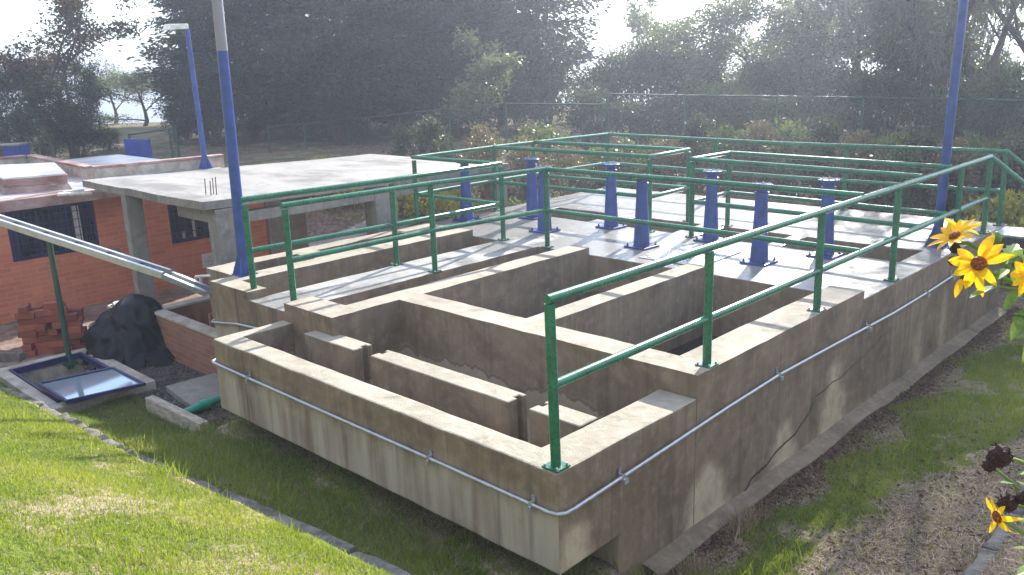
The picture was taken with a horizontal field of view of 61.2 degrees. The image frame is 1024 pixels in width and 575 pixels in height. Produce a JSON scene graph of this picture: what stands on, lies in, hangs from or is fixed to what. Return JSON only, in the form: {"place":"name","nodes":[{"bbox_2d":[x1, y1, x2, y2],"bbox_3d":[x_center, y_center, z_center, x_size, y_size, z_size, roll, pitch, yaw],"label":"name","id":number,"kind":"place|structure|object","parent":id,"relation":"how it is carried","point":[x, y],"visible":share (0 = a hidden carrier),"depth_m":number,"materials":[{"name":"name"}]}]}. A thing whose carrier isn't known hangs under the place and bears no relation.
{"place":"outdoors","nodes":[
{"label":"outdoors","id":0,"kind":"place"},
{"bbox_2d":[119,361,241,432],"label":"gravel","id":1,"kind":"structure","parent":0,"point":[167,384],"depth_m":10.40,"materials":[{"name":"gravel"}]},
{"bbox_2d":[166,373,220,412],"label":"paving slab","id":2,"kind":"structure","parent":1,"relation":"on","point":[188,393],"depth_m":10.02,"materials":[{"name":"grey concrete"}]},
{"bbox_2d":[0,99,1023,574],"bbox_3d":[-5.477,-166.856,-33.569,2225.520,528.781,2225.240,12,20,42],"label":"ground","id":3,"kind":"structure","parent":0,"point":[330,221],"depth_m":7.17,"materials":[{"name":"plant"}]},
{"bbox_2d":[0,108,40,154],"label":"thicket shrub","id":4,"kind":"object","parent":3,"relation":"on","point":[14,132],"visible":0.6,"depth_m":25.91,"materials":[{"name":"green plant"}]},
{"bbox_2d":[46,241,78,368],"bbox_3d":[-5.785,0.228,11.088,0.160,1.712,0.160,12,20,42],"label":"green prop","id":5,"kind":"object","parent":3,"relation":"on","point":[70,363],"visible":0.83,"depth_m":11.07,"materials":[{"name":"paint"}]},
{"bbox_2d":[0,214,210,295],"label":"steel channel","id":6,"kind":"object","parent":5,"relation":"on","point":[126,261],"visible":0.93,"depth_m":10.51,"materials":[{"name":"silver metal"}]},
{"bbox_2d":[0,67,127,157],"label":"broadleaf tree","id":7,"kind":"object","parent":3,"relation":"on","point":[31,84],"visible":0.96,"depth_m":25.55,"materials":[{"name":"green plant"}]},
{"bbox_2d":[36,51,107,151],"bbox_3d":[-14.226,-5.952,28.352,2.308,3.628,2.442,-5,15,-10],"label":"broadleaf tree","id":8,"kind":"object","parent":3,"relation":"on","point":[90,72],"visible":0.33,"depth_m":28.07,"materials":[{"name":"green plant"}]},
{"bbox_2d":[0,0,152,158],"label":"broadleaf tree","id":9,"kind":"object","parent":3,"relation":"on","point":[68,11],"visible":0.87,"depth_m":26.11,"materials":[{"name":"green plant"}]},
{"bbox_2d":[42,95,110,157],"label":"thicket shrub","id":10,"kind":"object","parent":3,"relation":"on","point":[98,133],"visible":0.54,"depth_m":26.99,"materials":[{"name":"green plant"}]},
{"bbox_2d":[0,347,155,412],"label":"inspection pit","id":11,"kind":"object","parent":3,"relation":"on","point":[26,377],"visible":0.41,"depth_m":10.77,"materials":[{"name":"paint"}]},
{"bbox_2d":[37,366,145,403],"bbox_3d":[-4.828,1.108,9.930,1.133,0.075,0.783,12,20,42],"label":"glass lid","id":12,"kind":"object","parent":11,"relation":"on","point":[86,385],"visible":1,"depth_m":9.91,"materials":[{"name":"blue"}]},
{"bbox_2d":[81,293,174,370],"bbox_3d":[-5.086,0.522,11.513,1.530,0.841,1.433,-3,15,-5],"label":"tarpaulin","id":13,"kind":"object","parent":3,"relation":"on","point":[126,330],"visible":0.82,"depth_m":11.23,"materials":[{"name":"black plastic"}]},
{"bbox_2d":[85,60,176,125],"bbox_3d":[-17.255,-8.697,39.240,5.015,3.182,6.320,3,16,19],"label":"broadleaf tree","id":14,"kind":"object","parent":3,"relation":"on","point":[124,80],"visible":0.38,"depth_m":39.30,"materials":[{"name":"green plant"}]},
{"bbox_2d":[0,154,284,323],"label":"brick house","id":15,"kind":"structure","parent":3,"relation":"on","point":[32,187],"depth_m":14.13,"materials":[{"name":"orange brick"}]},
{"bbox_2d":[4,201,98,261],"bbox_3d":[-7.194,-0.898,13.581,0.071,0.775,1.290,12,20,42],"label":"window","id":16,"kind":"structure","parent":15,"relation":"in","point":[75,220],"depth_m":13.56,"materials":[{"name":"black glass"}]},
{"bbox_2d":[163,24,212,168],"bbox_3d":[-5.917,-3.463,15.822,0.255,2.603,0.521,12,20,42],"label":"lamp post","id":17,"kind":"object","parent":15,"relation":"on","point":[205,163],"visible":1,"depth_m":15.88,"materials":[{"name":"metal"}]},
{"bbox_2d":[167,205,209,243],"bbox_3d":[-5.490,-1.208,15.333,0.071,0.680,1.210,12,20,42],"label":"window","id":18,"kind":"structure","parent":15,"relation":"in","point":[183,229],"depth_m":15.13,"materials":[{"name":"black glass"}]},
{"bbox_2d":[145,395,208,433],"bbox_3d":[-3.561,1.370,9.191,1.182,0.180,0.100,11,20,41],"label":"edging board","id":19,"kind":"object","parent":3,"relation":"on","point":[162,408],"visible":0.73,"depth_m":9.14,"materials":[{"name":"grey concrete"}]},
{"bbox_2d":[154,295,217,374],"bbox_3d":[-3.546,0.552,11.551,2.040,0.900,1.735,12,20,42],"label":"brick pit","id":20,"kind":"object","parent":3,"relation":"on","point":[188,330],"visible":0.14,"depth_m":11.04,"materials":[{"name":"brick"}]},
{"bbox_2d":[135,0,242,140],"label":"conifer tree","id":21,"kind":"object","parent":3,"relation":"on","point":[169,75],"visible":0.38,"depth_m":29.85,"materials":[{"name":"green plant"}]},
{"bbox_2d":[117,0,268,119],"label":"conifer tree","id":22,"kind":"object","parent":3,"relation":"on","point":[160,41],"visible":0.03,"depth_m":37.64,"materials":[{"name":"green plant"}]},
{"bbox_2d":[0,385,408,574],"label":"kerb","id":23,"kind":"structure","parent":3,"relation":"on","point":[377,562],"depth_m":6.32,"materials":[{"name":"concrete"}]},
{"bbox_2d":[168,67,249,146],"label":"thicket shrub","id":24,"kind":"object","parent":3,"relation":"on","point":[210,83],"visible":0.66,"depth_m":28.71,"materials":[{"name":"green plant"}]},
{"bbox_2d":[151,0,324,141],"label":"conifer tree","id":25,"kind":"object","parent":3,"relation":"on","point":[243,13],"visible":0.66,"depth_m":28.80,"materials":[{"name":"green plant"}]},
{"bbox_2d":[222,93,273,143],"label":"thicket shrub","id":26,"kind":"object","parent":3,"relation":"on","point":[247,126],"visible":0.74,"depth_m":29.25,"materials":[{"name":"green plant"}]},
{"bbox_2d":[82,154,509,298],"bbox_3d":[-3.290,-0.953,14.214,3.767,2.442,5.564,12,20,42],"label":"concrete canopy","id":27,"kind":"object","parent":3,"relation":"on","point":[203,195],"visible":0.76,"depth_m":12.79,"materials":[{"name":"concrete"}]},
{"bbox_2d":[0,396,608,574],"bbox_3d":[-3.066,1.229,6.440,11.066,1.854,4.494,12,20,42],"label":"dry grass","id":28,"kind":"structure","parent":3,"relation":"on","point":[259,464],"depth_m":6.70,"materials":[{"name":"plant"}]},
{"bbox_2d":[0,386,612,574],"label":"lawn grass","id":29,"kind":"structure","parent":3,"relation":"on","point":[59,474],"depth_m":6.08,"materials":[{"name":"plant"}]},
{"bbox_2d":[241,0,434,140],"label":"conifer tree","id":30,"kind":"object","parent":3,"relation":"on","point":[335,21],"visible":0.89,"depth_m":28.22,"materials":[{"name":"green plant"}]},
{"bbox_2d":[315,0,498,128],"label":"conifer tree","id":31,"kind":"object","parent":3,"relation":"on","point":[407,51],"visible":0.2,"depth_m":29.72,"materials":[{"name":"green plant"}]},
{"bbox_2d":[404,114,462,183],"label":"garden shrub","id":32,"kind":"object","parent":3,"relation":"on","point":[428,134],"visible":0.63,"depth_m":20.46,"materials":[{"name":"green plant"}]},
{"bbox_2d":[266,102,602,163],"bbox_3d":[-2.392,-4.463,25.024,11.065,1.849,2.370,8,18,33],"label":"chain link fence","id":33,"kind":"object","parent":3,"relation":"on","point":[505,104],"visible":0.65,"depth_m":23.75,"materials":[{"name":"metal"}]},
{"bbox_2d":[357,0,553,133],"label":"conifer tree","id":34,"kind":"object","parent":3,"relation":"on","point":[451,71],"visible":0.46,"depth_m":29.08,"materials":[{"name":"green plant"}]},
{"bbox_2d":[439,23,528,146],"bbox_3d":[-1.088,-5.497,24.734,2.487,3.974,3.105,-7,15,-17],"label":"broadleaf tree","id":35,"kind":"object","parent":3,"relation":"on","point":[466,93],"visible":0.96,"depth_m":24.19,"materials":[{"name":"green plant"}]},
{"bbox_2d":[457,124,515,204],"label":"garden shrub","id":36,"kind":"object","parent":3,"relation":"on","point":[474,155],"visible":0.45,"depth_m":19.50,"materials":[{"name":"green plant"}]},
{"bbox_2d":[0,331,1023,574],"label":"grass tufts","id":37,"kind":"object","parent":3,"relation":"on","point":[169,471],"visible":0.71,"depth_m":7.12,"materials":[{"name":"plant"}]},
{"bbox_2d":[430,0,606,124],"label":"conifer tree","id":38,"kind":"object","parent":3,"relation":"on","point":[521,11],"visible":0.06,"depth_m":31.02,"materials":[{"name":"green plant"}]},
{"bbox_2d":[493,77,549,136],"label":"thicket shrub","id":39,"kind":"object","parent":3,"relation":"on","point":[521,94],"visible":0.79,"depth_m":28.59,"materials":[{"name":"green plant"}]},
{"bbox_2d":[504,134,557,203],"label":"garden shrub","id":40,"kind":"object","parent":3,"relation":"on","point":[520,164],"visible":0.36,"depth_m":19.09,"materials":[{"name":"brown plant"}]},
{"bbox_2d":[461,0,619,128],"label":"conifer tree","id":41,"kind":"object","parent":3,"relation":"on","point":[570,53],"visible":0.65,"depth_m":29.64,"materials":[{"name":"green plant"}]},
{"bbox_2d":[501,118,581,183],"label":"garden shrub","id":42,"kind":"object","parent":3,"relation":"on","point":[543,134],"visible":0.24,"depth_m":20.51,"materials":[{"name":"green plant"}]},
{"bbox_2d":[517,54,581,129],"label":"thicket shrub","id":43,"kind":"object","parent":3,"relation":"on","point":[552,98],"visible":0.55,"depth_m":29.86,"materials":[{"name":"green plant"}]},
{"bbox_2d":[542,145,597,196],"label":"garden shrub","id":44,"kind":"object","parent":3,"relation":"on","point":[569,162],"visible":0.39,"depth_m":18.64,"materials":[{"name":"brown plant"}]},
{"bbox_2d":[124,307,1023,574],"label":"leaf litter","id":45,"kind":"object","parent":3,"relation":"on","point":[921,382],"visible":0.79,"depth_m":7.47,"materials":[{"name":"plant"}]},
{"bbox_2d":[555,82,616,150],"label":"thicket shrub","id":46,"kind":"object","parent":3,"relation":"on","point":[587,94],"visible":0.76,"depth_m":24.81,"materials":[{"name":"green plant"}]},
{"bbox_2d":[562,52,643,136],"bbox_3d":[2.925,-6.093,27.760,2.638,2.814,2.410,1,15,10],"label":"thicket shrub","id":47,"kind":"object","parent":3,"relation":"on","point":[603,72],"visible":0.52,"depth_m":27.32,"materials":[{"name":"green plant"}]},
{"bbox_2d":[206,188,1007,574],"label":"concrete tank","id":48,"kind":"object","parent":3,"relation":"on","point":[446,364],"visible":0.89,"depth_m":7.96,"materials":[{"name":"grey concrete"}]},
{"bbox_2d":[212,0,257,276],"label":"blue pole","id":49,"kind":"object","parent":48,"relation":"on","point":[241,267],"visible":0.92,"depth_m":9.68,"materials":[{"name":"metal"}]},
{"bbox_2d":[280,167,864,300],"bbox_3d":[0.559,-0.381,8.681,4.385,1.101,3.850,12,20,42],"label":"guard railing","id":50,"kind":"object","parent":48,"relation":"on","point":[546,210],"visible":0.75,"depth_m":9.73,"materials":[{"name":"metal"}]},
{"bbox_2d":[211,271,955,516],"bbox_3d":[1.483,0.199,9.704,4.514,0.201,8.157,12,20,42],"label":"electrical conduit","id":51,"kind":"object","parent":48,"relation":"attached to","point":[623,478],"visible":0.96,"depth_m":6.55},
{"bbox_2d":[493,140,691,232],"bbox_3d":[1.165,-1.644,13.433,3.150,1.086,1.110,12,20,42],"label":"guard railing","id":52,"kind":"object","parent":48,"relation":"on","point":[673,151],"visible":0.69,"depth_m":12.89,"materials":[{"name":"metal"}]},
{"bbox_2d":[595,162,626,229],"bbox_3d":[1.432,-1.335,12.507,0.330,0.938,0.330,-15,20,-41],"label":"valve stand","id":53,"kind":"object","parent":48,"relation":"on","point":[611,207],"visible":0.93,"depth_m":12.46,"materials":[{"name":"blue paint"}]},
{"bbox_2d":[240,132,1023,288],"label":"guard railing","id":54,"kind":"object","parent":48,"relation":"on","point":[495,204],"visible":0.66,"depth_m":11.98,"materials":[{"name":"metal"}]},
{"bbox_2d":[624,174,659,249],"bbox_3d":[1.670,-0.983,11.140,0.330,0.938,0.330,-16,20,-42],"label":"valve stand","id":55,"kind":"object","parent":48,"relation":"on","point":[641,238],"visible":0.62,"depth_m":11.09,"materials":[{"name":"blue paint"}]},
{"bbox_2d":[638,243,740,265],"bbox_3d":[2.197,-0.421,10.702,0.900,0.039,0.990,12,20,42],"label":"hatch cover","id":56,"kind":"object","parent":48,"relation":"on","point":[720,254],"visible":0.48,"depth_m":10.69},
{"bbox_2d":[693,168,724,242],"bbox_3d":[2.623,-1.082,11.392,0.330,0.938,0.330,12,20,43],"label":"valve stand","id":57,"kind":"object","parent":48,"relation":"on","point":[711,213],"visible":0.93,"depth_m":11.34,"materials":[{"name":"blue paint"}]},
{"bbox_2d":[739,182,778,266],"bbox_3d":[2.898,-0.750,10.094,0.330,0.938,0.330,12,20,43],"label":"valve stand","id":58,"kind":"object","parent":48,"relation":"on","point":[759,254],"visible":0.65,"depth_m":10.06,"materials":[{"name":"blue paint"}]},
{"bbox_2d":[542,154,1023,472],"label":"guard railing","id":59,"kind":"object","parent":48,"relation":"on","point":[555,464],"visible":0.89,"depth_m":6.61,"materials":[{"name":"metal"}]},
{"bbox_2d":[685,151,952,237],"bbox_3d":[3.763,-1.078,10.942,3.026,1.086,1.140,12,20,42],"label":"guard railing","id":60,"kind":"object","parent":48,"relation":"on","point":[728,192],"visible":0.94,"depth_m":10.89,"materials":[{"name":"metal"}]},
{"bbox_2d":[805,177,843,259],"bbox_3d":[3.748,-0.836,10.307,0.330,0.938,0.330,12,20,42],"label":"valve stand","id":61,"kind":"object","parent":48,"relation":"on","point":[829,184],"visible":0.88,"depth_m":10.24,"materials":[{"name":"blue paint"}]},
{"bbox_2d":[923,0,968,248],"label":"blue pole","id":62,"kind":"object","parent":48,"relation":"on","point":[952,103],"visible":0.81,"depth_m":10.26,"materials":[{"name":"metal"}]},
{"bbox_2d":[603,95,658,150],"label":"thicket shrub","id":63,"kind":"object","parent":3,"relation":"on","point":[617,113],"visible":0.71,"depth_m":23.86,"materials":[{"name":"green plant"}]},
{"bbox_2d":[594,136,683,191],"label":"garden shrub","id":64,"kind":"object","parent":3,"relation":"on","point":[631,169],"visible":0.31,"depth_m":19.12,"materials":[{"name":"green plant"}]},
{"bbox_2d":[621,0,662,102],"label":"broadleaf tree","id":65,"kind":"object","parent":3,"relation":"on","point":[635,18],"visible":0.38,"depth_m":34.48,"materials":[{"name":"green plant"}]},
{"bbox_2d":[604,37,686,133],"bbox_3d":[4.248,-6.303,27.628,2.773,3.238,3.035,-6,15,-16],"label":"thicket shrub","id":66,"kind":"object","parent":3,"relation":"on","point":[637,75],"visible":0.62,"depth_m":26.98,"materials":[{"name":"green plant"}]},
{"bbox_2d":[590,10,736,127],"bbox_3d":[5.119,-7.346,29.830,5.338,4.079,5.560,-1,15,4],"label":"broadleaf tree","id":67,"kind":"object","parent":3,"relation":"on","point":[686,23],"visible":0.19,"depth_m":28.36,"materials":[{"name":"green plant"}]},
{"bbox_2d":[639,89,694,151],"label":"thicket shrub","id":68,"kind":"object","parent":3,"relation":"on","point":[669,106],"visible":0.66,"depth_m":23.62,"materials":[{"name":"green plant"}]},
{"bbox_2d":[646,135,695,193],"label":"garden shrub","id":69,"kind":"object","parent":3,"relation":"on","point":[662,160],"visible":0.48,"depth_m":18.69,"materials":[{"name":"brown plant"}]},
{"bbox_2d":[667,112,726,191],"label":"garden shrub","id":70,"kind":"object","parent":3,"relation":"on","point":[696,129],"visible":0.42,"depth_m":18.96,"materials":[{"name":"green plant"}]},
{"bbox_2d":[671,70,752,148],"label":"thicket shrub","id":71,"kind":"object","parent":3,"relation":"on","point":[715,107],"visible":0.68,"depth_m":24.10,"materials":[{"name":"green plant"}]},
{"bbox_2d":[619,0,816,127],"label":"broadleaf tree","id":72,"kind":"object","parent":3,"relation":"on","point":[725,16],"visible":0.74,"depth_m":26.69,"materials":[{"name":"green plant"}]},
{"bbox_2d":[667,498,782,574],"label":"dry grass","id":73,"kind":"structure","parent":3,"relation":"on","point":[744,518],"depth_m":6.75,"materials":[{"name":"plant"}]},
{"bbox_2d":[693,121,772,193],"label":"garden shrub","id":74,"kind":"object","parent":3,"relation":"on","point":[722,147],"visible":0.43,"depth_m":18.11,"materials":[{"name":"green plant"}]},
{"bbox_2d":[718,83,780,144],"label":"thicket shrub","id":75,"kind":"object","parent":3,"relation":"on","point":[757,107],"visible":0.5,"depth_m":23.93,"materials":[{"name":"green plant"}]},
{"bbox_2d":[731,119,783,192],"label":"garden shrub","id":76,"kind":"object","parent":3,"relation":"on","point":[760,125],"visible":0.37,"depth_m":17.57,"materials":[{"name":"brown plant"}]},
{"bbox_2d":[728,42,814,130],"bbox_3d":[8.317,-6.427,27.904,2.984,3.041,3.082,-12,18,-34],"label":"thicket shrub","id":77,"kind":"object","parent":3,"relation":"on","point":[776,87],"visible":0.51,"depth_m":27.27,"materials":[{"name":"green plant"}]},
{"bbox_2d":[699,5,856,119],"bbox_3d":[8.790,-7.380,29.543,5.815,4.232,5.495,5,16,26],"label":"broadleaf tree","id":78,"kind":"object","parent":3,"relation":"on","point":[777,26],"visible":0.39,"depth_m":28.06,"materials":[{"name":"green plant"}]},
{"bbox_2d":[745,116,840,198],"bbox_3d":[5.595,-2.605,17.624,1.791,1.792,2.059,-5,15,-11],"label":"garden shrub","id":79,"kind":"object","parent":3,"relation":"on","point":[788,130],"visible":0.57,"depth_m":17.22,"materials":[{"name":"green plant"}]},
{"bbox_2d":[766,86,819,141],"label":"thicket shrub","id":80,"kind":"object","parent":3,"relation":"on","point":[790,110],"visible":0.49,"depth_m":23.98,"materials":[{"name":"green plant"}]},
{"bbox_2d":[722,0,904,119],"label":"broadleaf tree","id":81,"kind":"object","parent":3,"relation":"on","point":[843,39],"visible":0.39,"depth_m":26.89,"materials":[{"name":"green plant"}]},
{"bbox_2d":[606,93,1023,158],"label":"chain link fence","id":82,"kind":"object","parent":3,"relation":"on","point":[764,96],"visible":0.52,"depth_m":22.09,"materials":[{"name":"metal"}]},
{"bbox_2d":[782,113,851,198],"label":"garden shrub","id":83,"kind":"object","parent":3,"relation":"on","point":[827,133],"visible":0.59,"depth_m":17.12,"materials":[{"name":"green plant"}]},
{"bbox_2d":[795,57,881,142],"bbox_3d":[8.914,-5.096,24.030,2.467,2.631,2.253,-12,18,-33],"label":"thicket shrub","id":84,"kind":"object","parent":3,"relation":"on","point":[840,86],"visible":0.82,"depth_m":23.61,"materials":[{"name":"green plant"}]},
{"bbox_2d":[662,302,1023,574],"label":"lawn grass","id":85,"kind":"structure","parent":3,"relation":"on","point":[999,419],"depth_m":7.74,"materials":[{"name":"plant"}]},
{"bbox_2d":[678,311,1023,574],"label":"gravel","id":86,"kind":"structure","parent":3,"relation":"on","point":[890,524],"depth_m":6.58,"materials":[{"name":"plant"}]},
{"bbox_2d":[820,129,882,211],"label":"garden shrub","id":87,"kind":"object","parent":3,"relation":"on","point":[856,139],"visible":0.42,"depth_m":16.64,"materials":[{"name":"green plant"}]},
{"bbox_2d":[833,68,909,142],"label":"thicket shrub","id":88,"kind":"object","parent":3,"relation":"on","point":[885,89],"visible":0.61,"depth_m":24.05,"materials":[{"name":"green plant"}]},
{"bbox_2d":[839,127,936,215],"bbox_3d":[7.273,-2.108,16.577,1.885,1.887,2.168,2,15,16],"label":"garden shrub","id":89,"kind":"object","parent":3,"relation":"on","point":[889,155],"visible":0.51,"depth_m":16.15,"materials":[{"name":"green plant"}]},
{"bbox_2d":[784,0,992,132],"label":"eucalyptus tree","id":90,"kind":"object","parent":3,"relation":"on","point":[928,21],"visible":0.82,"depth_m":25.20,"materials":[{"name":"green plant"}]},
{"bbox_2d":[850,32,941,129],"bbox_3d":[12.110,-6.481,27.339,3.027,3.230,2.765,-15,19,-40],"label":"thicket shrub","id":91,"kind":"object","parent":3,"relation":"on","point":[893,59],"visible":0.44,"depth_m":26.77,"materials":[{"name":"green plant"}]},
{"bbox_2d":[849,0,979,134],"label":"eucalyptus tree","id":92,"kind":"object","parent":3,"relation":"on","point":[943,79],"visible":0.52,"depth_m":25.20,"materials":[{"name":"green plant"}]},
{"bbox_2d":[882,79,947,140],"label":"thicket shrub","id":93,"kind":"object","parent":3,"relation":"on","point":[927,92],"visible":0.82,"depth_m":23.74,"materials":[{"name":"green plant"}]},
{"bbox_2d":[877,127,967,215],"bbox_3d":[7.749,-2.060,16.436,1.603,1.968,1.260,1,15,10],"label":"garden shrub","id":94,"kind":"object","parent":3,"relation":"on","point":[925,140],"visible":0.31,"depth_m":16.21,"materials":[{"name":"green plant"}]},
{"bbox_2d":[908,137,989,219],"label":"garden shrub","id":95,"kind":"object","parent":3,"relation":"on","point":[955,160],"visible":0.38,"depth_m":15.85,"materials":[{"name":"green plant"}]},
{"bbox_2d":[926,76,992,142],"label":"thicket shrub","id":96,"kind":"object","parent":3,"relation":"on","point":[964,109],"visible":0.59,"depth_m":23.92,"materials":[{"name":"green plant"}]},
{"bbox_2d":[925,0,1023,136],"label":"eucalyptus tree","id":97,"kind":"object","parent":3,"relation":"on","point":[995,58],"visible":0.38,"depth_m":25.55,"materials":[{"name":"green plant"}]},
{"bbox_2d":[927,130,1023,220],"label":"garden shrub","id":98,"kind":"object","parent":3,"relation":"on","point":[983,166],"visible":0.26,"depth_m":16.06,"materials":[{"name":"green plant"}]},
{"bbox_2d":[927,217,1023,362],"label":"flower plant","id":99,"kind":"object","parent":3,"relation":"on","point":[971,269],"visible":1,"depth_m":1.45,"materials":[{"name":"yellow plant"}]},
{"bbox_2d":[948,189,1023,227],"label":"yellow shrub","id":100,"kind":"object","parent":3,"relation":"on","point":[1010,211],"visible":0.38,"depth_m":14.90,"materials":[{"name":"green plant"}]},
{"bbox_2d":[954,0,1023,71],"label":"eucalyptus tree","id":101,"kind":"object","parent":3,"relation":"on","point":[1007,24],"visible":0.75,"depth_m":25.32,"materials":[{"name":"green plant"}]},
{"bbox_2d":[961,485,1023,574],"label":"kerb","id":102,"kind":"structure","parent":3,"relation":"on","point":[988,545],"depth_m":6.10,"materials":[{"name":"concrete"}]},
{"bbox_2d":[962,58,1023,141],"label":"thicket shrub","id":103,"kind":"object","parent":3,"relation":"on","point":[998,91],"visible":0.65,"depth_m":24.52,"materials":[{"name":"green plant"}]},
{"bbox_2d":[976,136,1023,220],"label":"garden shrub","id":104,"kind":"object","parent":3,"relation":"on","point":[1018,152],"visible":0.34,"depth_m":15.70,"materials":[{"name":"green plant"}]},
{"bbox_2d":[981,442,1023,574],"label":"flower plant","id":105,"kind":"object","parent":3,"relation":"on","point":[999,456],"visible":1,"depth_m":1.41,"materials":[{"name":"yellow plant"}]},
{"bbox_2d":[0,56,1023,123],"bbox_3d":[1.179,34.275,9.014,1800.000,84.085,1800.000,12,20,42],"label":"hills","id":106,"kind":"structure","parent":0,"point":[126,108],"depth_m":626.80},
{"bbox_2d":[0,0,1023,83],"label":"sky","id":107,"kind":"structure","parent":0,"point":[16,16],"materials":[{"name":"white"}]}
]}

